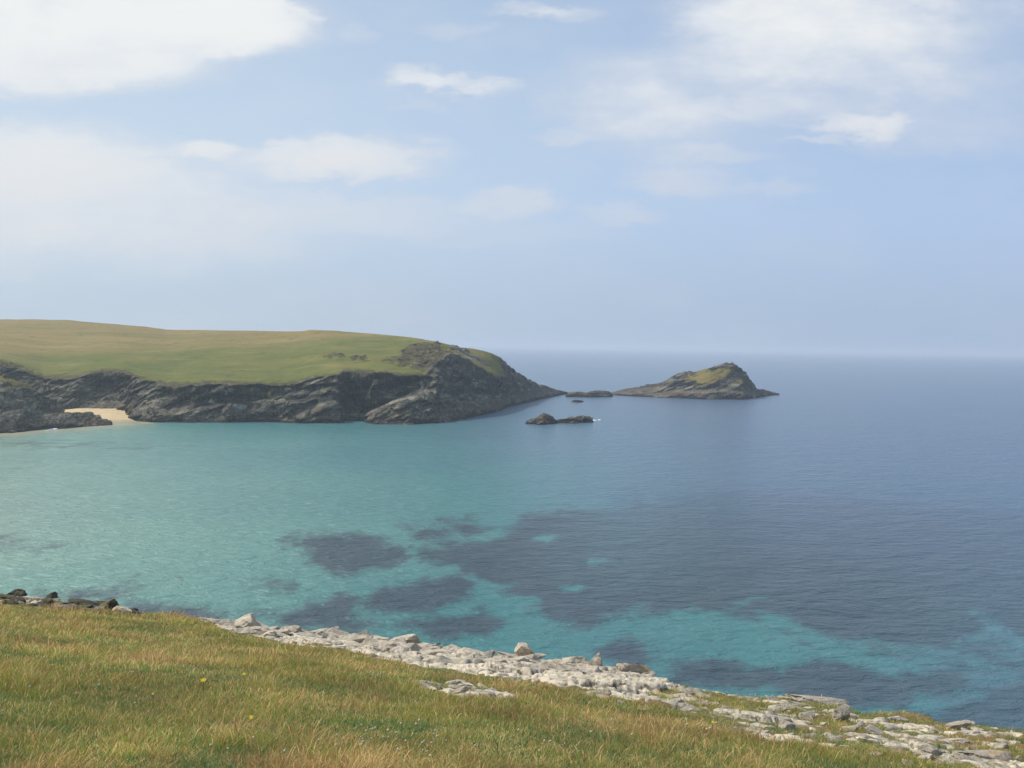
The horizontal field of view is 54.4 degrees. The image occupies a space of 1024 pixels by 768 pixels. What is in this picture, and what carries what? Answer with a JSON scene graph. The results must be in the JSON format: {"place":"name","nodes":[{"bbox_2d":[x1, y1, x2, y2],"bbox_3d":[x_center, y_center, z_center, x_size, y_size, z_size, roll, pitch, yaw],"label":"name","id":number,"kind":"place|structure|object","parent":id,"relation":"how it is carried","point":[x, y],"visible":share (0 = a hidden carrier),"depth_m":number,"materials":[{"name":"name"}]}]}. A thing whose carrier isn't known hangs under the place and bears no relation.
{"place":"outdoors","nodes":[
{"label":"outdoors","id":0,"kind":"place"},
{"bbox_2d":[64,408,134,421],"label":"beach","id":1,"kind":"structure","parent":0,"point":[113,415],"depth_m":460.15,"materials":[{"name":"sand"}]},
{"bbox_2d":[0,319,567,424],"bbox_3d":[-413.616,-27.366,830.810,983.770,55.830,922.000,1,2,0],"label":"headland","id":2,"kind":"structure","parent":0,"point":[143,374],"depth_m":504.62,"materials":[{"name":"plant"}]},
{"bbox_2d":[0,376,64,432],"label":"cliff spur","id":3,"kind":"structure","parent":2,"relation":"attached to","point":[20,403],"depth_m":394.84,"materials":[{"name":"stone"}]},
{"bbox_2d":[0,345,1023,730],"bbox_3d":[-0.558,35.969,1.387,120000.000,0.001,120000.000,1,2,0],"label":"sea","id":4,"kind":"structure","parent":0,"point":[846,525],"depth_m":201.19,"materials":[{"name":"liquid"}]},
{"bbox_2d":[7,411,112,432],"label":"rock reef","id":5,"kind":"object","parent":4,"relation":"in","point":[66,420],"visible":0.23,"depth_m":403.42},
{"bbox_2d":[525,413,556,424],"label":"sea rock","id":6,"kind":"object","parent":4,"relation":"in","point":[544,419],"visible":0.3,"depth_m":459.87,"materials":[{"name":"stone"}]},
{"bbox_2d":[557,415,592,422],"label":"sea rock","id":7,"kind":"object","parent":4,"relation":"in","point":[582,419],"visible":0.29,"depth_m":469.92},
{"bbox_2d":[565,390,612,396],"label":"skerry","id":8,"kind":"structure","parent":4,"relation":"in","point":[598,393],"depth_m":713.12,"materials":[{"name":"stone"}]},
{"bbox_2d":[611,362,778,399],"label":"islet","id":9,"kind":"object","parent":4,"relation":"in","point":[728,381],"visible":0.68,"depth_m":727.85,"materials":[{"name":"rock"},{"name":"turf"}]},
{"bbox_2d":[0,606,1023,767],"bbox_3d":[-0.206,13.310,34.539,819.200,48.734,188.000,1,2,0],"label":"ground","id":10,"kind":"structure","parent":0,"point":[636,687],"depth_m":19.55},
{"bbox_2d":[0,595,15,599],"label":"rock","id":11,"kind":"object","parent":10,"relation":"on","point":[10,597],"visible":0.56,"depth_m":36.10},
{"bbox_2d":[0,599,18,604],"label":"rock","id":12,"kind":"object","parent":10,"relation":"on","point":[7,601],"visible":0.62,"depth_m":34.13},
{"bbox_2d":[6,589,27,595],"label":"boulder","id":13,"kind":"object","parent":10,"relation":"on","point":[19,592],"visible":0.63,"depth_m":38.49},
{"bbox_2d":[12,597,25,602],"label":"rock","id":14,"kind":"object","parent":10,"relation":"on","point":[19,599],"visible":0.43,"depth_m":35.62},
{"bbox_2d":[16,596,45,599],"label":"boulder","id":15,"kind":"object","parent":10,"relation":"on","point":[31,598],"visible":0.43,"depth_m":38.06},
{"bbox_2d":[35,600,43,605],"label":"rock","id":16,"kind":"object","parent":10,"relation":"on","point":[40,602],"visible":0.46,"depth_m":35.09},
{"bbox_2d":[42,598,52,603],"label":"rock","id":17,"kind":"object","parent":10,"relation":"on","point":[48,601],"visible":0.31,"depth_m":36.39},
{"bbox_2d":[46,592,58,598],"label":"boulder","id":18,"kind":"object","parent":10,"relation":"on","point":[53,595],"visible":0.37,"depth_m":38.56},
{"bbox_2d":[44,604,74,609],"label":"rock","id":19,"kind":"object","parent":10,"relation":"on","point":[70,605],"visible":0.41,"depth_m":34.34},
{"bbox_2d":[52,601,71,604],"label":"rock","id":20,"kind":"object","parent":10,"relation":"on","point":[65,603],"visible":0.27,"depth_m":36.88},
{"bbox_2d":[68,598,98,605],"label":"boulder","id":21,"kind":"object","parent":10,"relation":"on","point":[77,600],"visible":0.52,"depth_m":37.27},
{"bbox_2d":[74,602,92,609],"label":"rock","id":22,"kind":"object","parent":10,"relation":"on","point":[85,605],"visible":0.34,"depth_m":35.33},
{"bbox_2d":[99,598,118,609],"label":"boulder","id":23,"kind":"object","parent":10,"relation":"on","point":[111,603],"visible":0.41,"depth_m":36.15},
{"bbox_2d":[112,606,131,612],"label":"boulder","id":24,"kind":"object","parent":10,"relation":"on","point":[124,608],"visible":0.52,"depth_m":35.08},
{"bbox_2d":[198,617,219,623],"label":"boulder","id":25,"kind":"object","parent":10,"relation":"on","point":[212,619],"visible":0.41,"depth_m":33.44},
{"bbox_2d":[232,627,256,634],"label":"boulder","id":26,"kind":"object","parent":10,"relation":"on","point":[243,630],"visible":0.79,"depth_m":30.28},
{"bbox_2d":[234,613,255,627],"bbox_3d":[-8.902,7.937,33.145,0.769,0.553,1.147,0,2,-11],"label":"boulder","id":27,"kind":"object","parent":10,"relation":"on","point":[248,620],"visible":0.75,"depth_m":32.89,"materials":[{"name":"stone"}]},
{"bbox_2d":[249,626,265,630],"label":"boulder","id":28,"kind":"object","parent":10,"relation":"on","point":[258,628],"visible":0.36,"depth_m":31.22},
{"bbox_2d":[256,620,266,626],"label":"boulder","id":29,"kind":"object","parent":10,"relation":"on","point":[259,623],"visible":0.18,"depth_m":33.52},
{"bbox_2d":[256,630,267,634],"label":"boulder","id":30,"kind":"object","parent":10,"relation":"on","point":[260,632],"visible":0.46,"depth_m":30.84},
{"bbox_2d":[263,630,277,637],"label":"boulder","id":31,"kind":"object","parent":10,"relation":"on","point":[271,633],"visible":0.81,"depth_m":30.13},
{"bbox_2d":[272,629,290,634],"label":"boulder","id":32,"kind":"object","parent":10,"relation":"on","point":[286,631],"visible":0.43,"depth_m":30.84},
{"bbox_2d":[276,632,288,636],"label":"boulder","id":33,"kind":"object","parent":10,"relation":"on","point":[281,634],"visible":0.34,"depth_m":30.55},
{"bbox_2d":[300,631,321,637],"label":"boulder","id":34,"kind":"object","parent":10,"relation":"on","point":[311,634],"visible":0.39,"depth_m":32.20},
{"bbox_2d":[312,628,328,632],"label":"boulder","id":35,"kind":"object","parent":10,"relation":"on","point":[319,630],"visible":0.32,"depth_m":34.21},
{"bbox_2d":[325,626,339,632],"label":"boulder","id":36,"kind":"object","parent":10,"relation":"on","point":[335,627],"visible":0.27,"depth_m":34.57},
{"bbox_2d":[328,628,350,634],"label":"boulder","id":37,"kind":"object","parent":10,"relation":"on","point":[338,631],"visible":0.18,"depth_m":33.98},
{"bbox_2d":[344,641,359,644],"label":"boulder","id":38,"kind":"object","parent":10,"relation":"on","point":[351,642],"visible":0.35,"depth_m":29.69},
{"bbox_2d":[336,633,368,642],"bbox_3d":[-5.102,8.124,31.693,1.137,0.351,0.564,-10,-2,-3],"label":"boulder","id":39,"kind":"object","parent":10,"relation":"on","point":[355,637],"visible":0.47,"depth_m":31.56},
{"bbox_2d":[358,630,374,637],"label":"boulder","id":40,"kind":"object","parent":10,"relation":"on","point":[365,632],"visible":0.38,"depth_m":32.70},
{"bbox_2d":[364,637,376,644],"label":"boulder","id":41,"kind":"object","parent":10,"relation":"on","point":[368,640],"visible":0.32,"depth_m":31.06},
{"bbox_2d":[368,643,379,646],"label":"boulder","id":42,"kind":"object","parent":10,"relation":"on","point":[374,644],"visible":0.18,"depth_m":28.77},
{"bbox_2d":[375,640,396,647],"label":"boulder","id":43,"kind":"object","parent":10,"relation":"on","point":[392,644],"visible":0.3,"depth_m":28.89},
{"bbox_2d":[389,646,408,653],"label":"boulder","id":44,"kind":"object","parent":10,"relation":"on","point":[399,649],"visible":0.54,"depth_m":28.02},
{"bbox_2d":[407,642,421,650],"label":"boulder","id":45,"kind":"object","parent":10,"relation":"on","point":[414,647],"visible":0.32,"depth_m":29.00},
{"bbox_2d":[421,646,434,649],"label":"boulder","id":46,"kind":"object","parent":10,"relation":"on","point":[427,648],"visible":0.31,"depth_m":29.84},
{"bbox_2d":[418,649,452,655],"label":"boulder","id":47,"kind":"object","parent":10,"relation":"on","point":[434,652],"visible":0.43,"depth_m":28.11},
{"bbox_2d":[443,644,461,649],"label":"boulder","id":48,"kind":"object","parent":10,"relation":"on","point":[452,646],"visible":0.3,"depth_m":31.59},
{"bbox_2d":[445,679,461,684],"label":"rock","id":49,"kind":"object","parent":10,"relation":"on","point":[456,681],"visible":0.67,"depth_m":17.88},
{"bbox_2d":[448,684,461,688],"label":"rock","id":50,"kind":"object","parent":10,"relation":"on","point":[452,685],"visible":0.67,"depth_m":17.42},
{"bbox_2d":[451,686,468,693],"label":"rock","id":51,"kind":"object","parent":10,"relation":"on","point":[462,688],"visible":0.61,"depth_m":16.58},
{"bbox_2d":[458,647,484,652],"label":"boulder","id":52,"kind":"object","parent":10,"relation":"on","point":[469,649],"visible":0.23,"depth_m":30.38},
{"bbox_2d":[481,650,495,656],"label":"boulder","id":53,"kind":"object","parent":10,"relation":"on","point":[491,653],"visible":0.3,"depth_m":29.45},
{"bbox_2d":[481,658,507,662],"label":"boulder","id":54,"kind":"object","parent":10,"relation":"on","point":[499,659],"visible":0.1,"depth_m":26.28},
{"bbox_2d":[483,659,508,663],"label":"boulder","id":55,"kind":"object","parent":10,"relation":"on","point":[491,661],"visible":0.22,"depth_m":25.55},
{"bbox_2d":[494,650,514,656],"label":"boulder","id":56,"kind":"object","parent":10,"relation":"on","point":[502,653],"visible":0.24,"depth_m":30.82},
{"bbox_2d":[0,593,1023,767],"bbox_3d":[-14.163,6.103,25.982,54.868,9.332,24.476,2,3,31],"label":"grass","id":57,"kind":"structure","parent":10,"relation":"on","point":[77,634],"depth_m":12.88,"materials":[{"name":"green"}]},
{"bbox_2d":[509,656,529,661],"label":"boulder","id":58,"kind":"object","parent":10,"relation":"on","point":[522,658],"visible":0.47,"depth_m":28.15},
{"bbox_2d":[510,664,537,666],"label":"boulder","id":59,"kind":"object","parent":10,"relation":"on","point":[524,665],"visible":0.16,"depth_m":23.97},
{"bbox_2d":[514,642,537,659],"bbox_3d":[0.438,8.106,29.931,0.875,0.681,0.661,2,2,17],"label":"boulder","id":60,"kind":"object","parent":10,"relation":"on","point":[523,649],"visible":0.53,"depth_m":29.69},
{"bbox_2d":[525,654,535,659],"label":"boulder","id":61,"kind":"object","parent":10,"relation":"on","point":[531,656],"visible":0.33,"depth_m":28.70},
{"bbox_2d":[535,653,546,659],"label":"boulder","id":62,"kind":"object","parent":10,"relation":"on","point":[539,655],"visible":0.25,"depth_m":30.98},
{"bbox_2d":[537,660,573,669],"bbox_3d":[1.081,7.289,25.363,1.134,0.371,0.623,7,6,6],"label":"boulder","id":63,"kind":"object","parent":10,"relation":"on","point":[552,664],"visible":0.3,"depth_m":25.31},
{"bbox_2d":[558,668,581,671],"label":"boulder","id":64,"kind":"object","parent":10,"relation":"on","point":[572,670],"visible":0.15,"depth_m":24.09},
{"bbox_2d":[561,656,588,665],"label":"boulder","id":65,"kind":"object","parent":10,"relation":"on","point":[577,659],"visible":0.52,"depth_m":30.36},
{"bbox_2d":[579,669,592,673],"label":"boulder","id":66,"kind":"object","parent":10,"relation":"on","point":[587,671],"visible":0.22,"depth_m":25.72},
{"bbox_2d":[589,652,602,665],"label":"boulder","id":67,"kind":"object","parent":10,"relation":"on","point":[596,659],"visible":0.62,"depth_m":29.99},
{"bbox_2d":[591,666,602,672],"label":"boulder","id":68,"kind":"object","parent":10,"relation":"on","point":[597,670],"visible":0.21,"depth_m":26.19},
{"bbox_2d":[591,689,611,694],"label":"rock","id":69,"kind":"object","parent":10,"relation":"on","point":[602,691],"visible":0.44,"depth_m":19.34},
{"bbox_2d":[590,672,624,677],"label":"boulder","id":70,"kind":"object","parent":10,"relation":"on","point":[603,674],"visible":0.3,"depth_m":25.28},
{"bbox_2d":[615,663,649,671],"bbox_3d":[3.439,8.040,28.151,1.046,0.456,0.645,0,2,-17],"label":"boulder","id":71,"kind":"object","parent":10,"relation":"on","point":[624,667],"visible":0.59,"depth_m":27.90,"materials":[{"name":"stone"}]},
{"bbox_2d":[636,670,655,674],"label":"boulder","id":72,"kind":"object","parent":10,"relation":"on","point":[650,672],"visible":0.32,"depth_m":27.99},
{"bbox_2d":[685,703,700,710],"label":"rock","id":73,"kind":"object","parent":10,"relation":"on","point":[689,706],"visible":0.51,"depth_m":18.68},
{"bbox_2d":[688,686,705,695],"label":"rock","id":74,"kind":"object","parent":10,"relation":"on","point":[696,692],"visible":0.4,"depth_m":23.16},
{"bbox_2d":[696,701,709,706],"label":"rock","id":75,"kind":"object","parent":10,"relation":"on","point":[702,702],"visible":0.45,"depth_m":19.61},
{"bbox_2d":[744,727,762,732],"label":"rock","id":76,"kind":"object","parent":10,"relation":"on","point":[755,729],"visible":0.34,"depth_m":15.15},
{"bbox_2d":[765,695,782,701],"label":"rock","id":77,"kind":"object","parent":10,"relation":"on","point":[771,698],"visible":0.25,"depth_m":23.88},
{"bbox_2d":[768,704,786,711],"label":"rock","id":78,"kind":"object","parent":10,"relation":"on","point":[780,707],"visible":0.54,"depth_m":21.47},
{"bbox_2d":[778,723,796,730],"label":"rock","id":79,"kind":"object","parent":10,"relation":"on","point":[788,726],"visible":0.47,"depth_m":17.19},
{"bbox_2d":[779,719,796,724],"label":"rock","id":80,"kind":"object","parent":10,"relation":"on","point":[783,721],"visible":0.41,"depth_m":18.20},
{"bbox_2d":[781,702,796,709],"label":"rock","id":81,"kind":"object","parent":10,"relation":"on","point":[789,704],"visible":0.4,"depth_m":22.22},
{"bbox_2d":[786,700,812,706],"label":"rock","id":82,"kind":"object","parent":10,"relation":"on","point":[798,703],"visible":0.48,"depth_m":24.09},
{"bbox_2d":[799,710,814,718],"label":"rock","id":83,"kind":"object","parent":10,"relation":"on","point":[806,714],"visible":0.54,"depth_m":20.64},
{"bbox_2d":[785,693,848,706],"bbox_3d":[7.763,8.047,25.337,1.616,0.233,0.574,1,2,6],"label":"boulder","id":84,"kind":"object","parent":10,"relation":"on","point":[831,701],"visible":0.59,"depth_m":25.21,"materials":[{"name":"stone"}]},
{"bbox_2d":[827,734,842,741],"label":"rock","id":85,"kind":"object","parent":10,"relation":"on","point":[832,737],"visible":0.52,"depth_m":15.46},
{"bbox_2d":[831,704,850,720],"bbox_3d":[6.929,6.909,20.866,0.489,0.330,0.296,-1,3,-40],"label":"boulder","id":86,"kind":"object","parent":10,"relation":"on","point":[842,712],"visible":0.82,"depth_m":20.79,"materials":[{"name":"stone"}]},
{"bbox_2d":[838,725,859,731],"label":"rock","id":87,"kind":"object","parent":10,"relation":"on","point":[853,727],"visible":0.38,"depth_m":18.45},
{"bbox_2d":[846,737,861,743],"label":"rock","id":88,"kind":"object","parent":10,"relation":"on","point":[853,739],"visible":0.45,"depth_m":15.84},
{"bbox_2d":[844,732,864,735],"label":"rock","id":89,"kind":"object","parent":10,"relation":"on","point":[850,733],"visible":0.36,"depth_m":17.16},
{"bbox_2d":[856,721,864,726],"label":"rock","id":90,"kind":"object","parent":10,"relation":"on","point":[861,723],"visible":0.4,"depth_m":20.13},
{"bbox_2d":[864,724,882,734],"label":"rock","id":91,"kind":"object","parent":10,"relation":"on","point":[869,728],"visible":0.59,"depth_m":18.34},
{"bbox_2d":[865,735,882,741],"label":"rock","id":92,"kind":"object","parent":10,"relation":"on","point":[868,737],"visible":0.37,"depth_m":16.17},
{"bbox_2d":[889,746,904,754],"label":"rock","id":93,"kind":"object","parent":10,"relation":"on","point":[898,749],"visible":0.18,"depth_m":14.38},
{"bbox_2d":[889,716,908,722],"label":"rock","id":94,"kind":"object","parent":10,"relation":"on","point":[900,719],"visible":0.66,"depth_m":22.63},
{"bbox_2d":[918,744,943,755],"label":"boulder","id":95,"kind":"object","parent":10,"relation":"on","point":[932,749],"visible":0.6,"depth_m":14.77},
{"bbox_2d":[937,755,963,763],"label":"rock","id":96,"kind":"object","parent":10,"relation":"on","point":[948,758],"visible":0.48,"depth_m":14.18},
{"bbox_2d":[941,738,970,742],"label":"rock","id":97,"kind":"object","parent":10,"relation":"on","point":[963,740],"visible":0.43,"depth_m":18.54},
{"bbox_2d":[946,720,974,729],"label":"boulder","id":98,"kind":"object","parent":10,"relation":"on","point":[959,724],"visible":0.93,"depth_m":21.67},
{"bbox_2d":[954,753,967,759],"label":"rock","id":99,"kind":"object","parent":10,"relation":"on","point":[960,755],"visible":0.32,"depth_m":15.14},
{"bbox_2d":[960,756,976,760],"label":"rock","id":100,"kind":"object","parent":10,"relation":"on","point":[965,758],"visible":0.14,"depth_m":14.48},
{"bbox_2d":[971,726,984,730],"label":"rock","id":101,"kind":"object","parent":10,"relation":"on","point":[976,728],"visible":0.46,"depth_m":21.49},
{"bbox_2d":[952,749,1012,761],"bbox_3d":[7.295,5.740,15.383,0.979,0.170,0.417,0,2,-11],"label":"boulder","id":102,"kind":"object","parent":10,"relation":"on","point":[1006,756],"visible":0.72,"depth_m":15.32,"materials":[{"name":"stone"}]},
{"bbox_2d":[988,759,1005,762],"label":"rock","id":103,"kind":"object","parent":10,"relation":"on","point":[995,760],"visible":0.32,"depth_m":14.97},
{"bbox_2d":[987,742,1008,749],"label":"rock","id":104,"kind":"object","parent":10,"relation":"on","point":[1001,745],"visible":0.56,"depth_m":18.57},
{"bbox_2d":[996,738,1008,743],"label":"rock","id":105,"kind":"object","parent":10,"relation":"on","point":[1000,740],"visible":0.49,"depth_m":19.62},
{"bbox_2d":[1009,740,1023,743],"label":"rock","id":106,"kind":"object","parent":10,"relation":"on","point":[1013,741],"visible":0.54,"depth_m":19.44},
{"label":"boulder","id":107,"kind":"object","parent":10,"relation":"on","visible":0},
{"bbox_2d":[393,634,420,643],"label":"boulder","id":108,"kind":"object","parent":107,"relation":"on","point":[411,638],"visible":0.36,"depth_m":33.05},
{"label":"boulder","id":109,"kind":"object","parent":10,"relation":"on","visible":0},
{"bbox_2d":[583,664,611,667],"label":"boulder","id":110,"kind":"object","parent":109,"relation":"on","point":[596,666],"visible":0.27,"depth_m":29.91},
{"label":"boulder","id":111,"kind":"object","parent":10,"relation":"on","visible":0},
{"bbox_2d":[430,643,442,646],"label":"boulder","id":112,"kind":"object","parent":111,"relation":"on","point":[438,644],"visible":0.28,"depth_m":32.34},
{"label":"rock","id":113,"kind":"object","parent":10,"relation":"on","visible":0},
{"bbox_2d":[962,730,978,733],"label":"rock","id":114,"kind":"object","parent":113,"relation":"on","point":[971,732],"visible":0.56,"depth_m":20.94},
{"bbox_2d":[0,0,1023,353],"label":"sky","id":115,"kind":"structure","parent":0,"point":[792,175],"materials":[{"name":"blue"}]},
{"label":"boulder","id":116,"kind":"object","parent":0,"visible":0},
{"bbox_2d":[280,625,301,632],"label":"boulder","id":117,"kind":"object","parent":116,"relation":"on","point":[294,628],"visible":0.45,"depth_m":33.10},
{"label":"boulder","id":118,"kind":"object","parent":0,"visible":0},
{"bbox_2d":[217,620,234,625],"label":"boulder","id":119,"kind":"object","parent":118,"relation":"on","point":[227,623],"visible":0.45,"depth_m":33.03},
{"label":"rock","id":120,"kind":"object","parent":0,"visible":0},
{"bbox_2d":[678,688,693,694],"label":"rock","id":121,"kind":"object","parent":120,"relation":"on","point":[683,690],"visible":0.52,"depth_m":23.23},
{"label":"rock","id":122,"kind":"object","parent":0,"visible":0},
{"bbox_2d":[925,754,933,759],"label":"rock","id":123,"kind":"object","parent":122,"relation":"on","point":[930,756],"visible":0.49,"depth_m":14.35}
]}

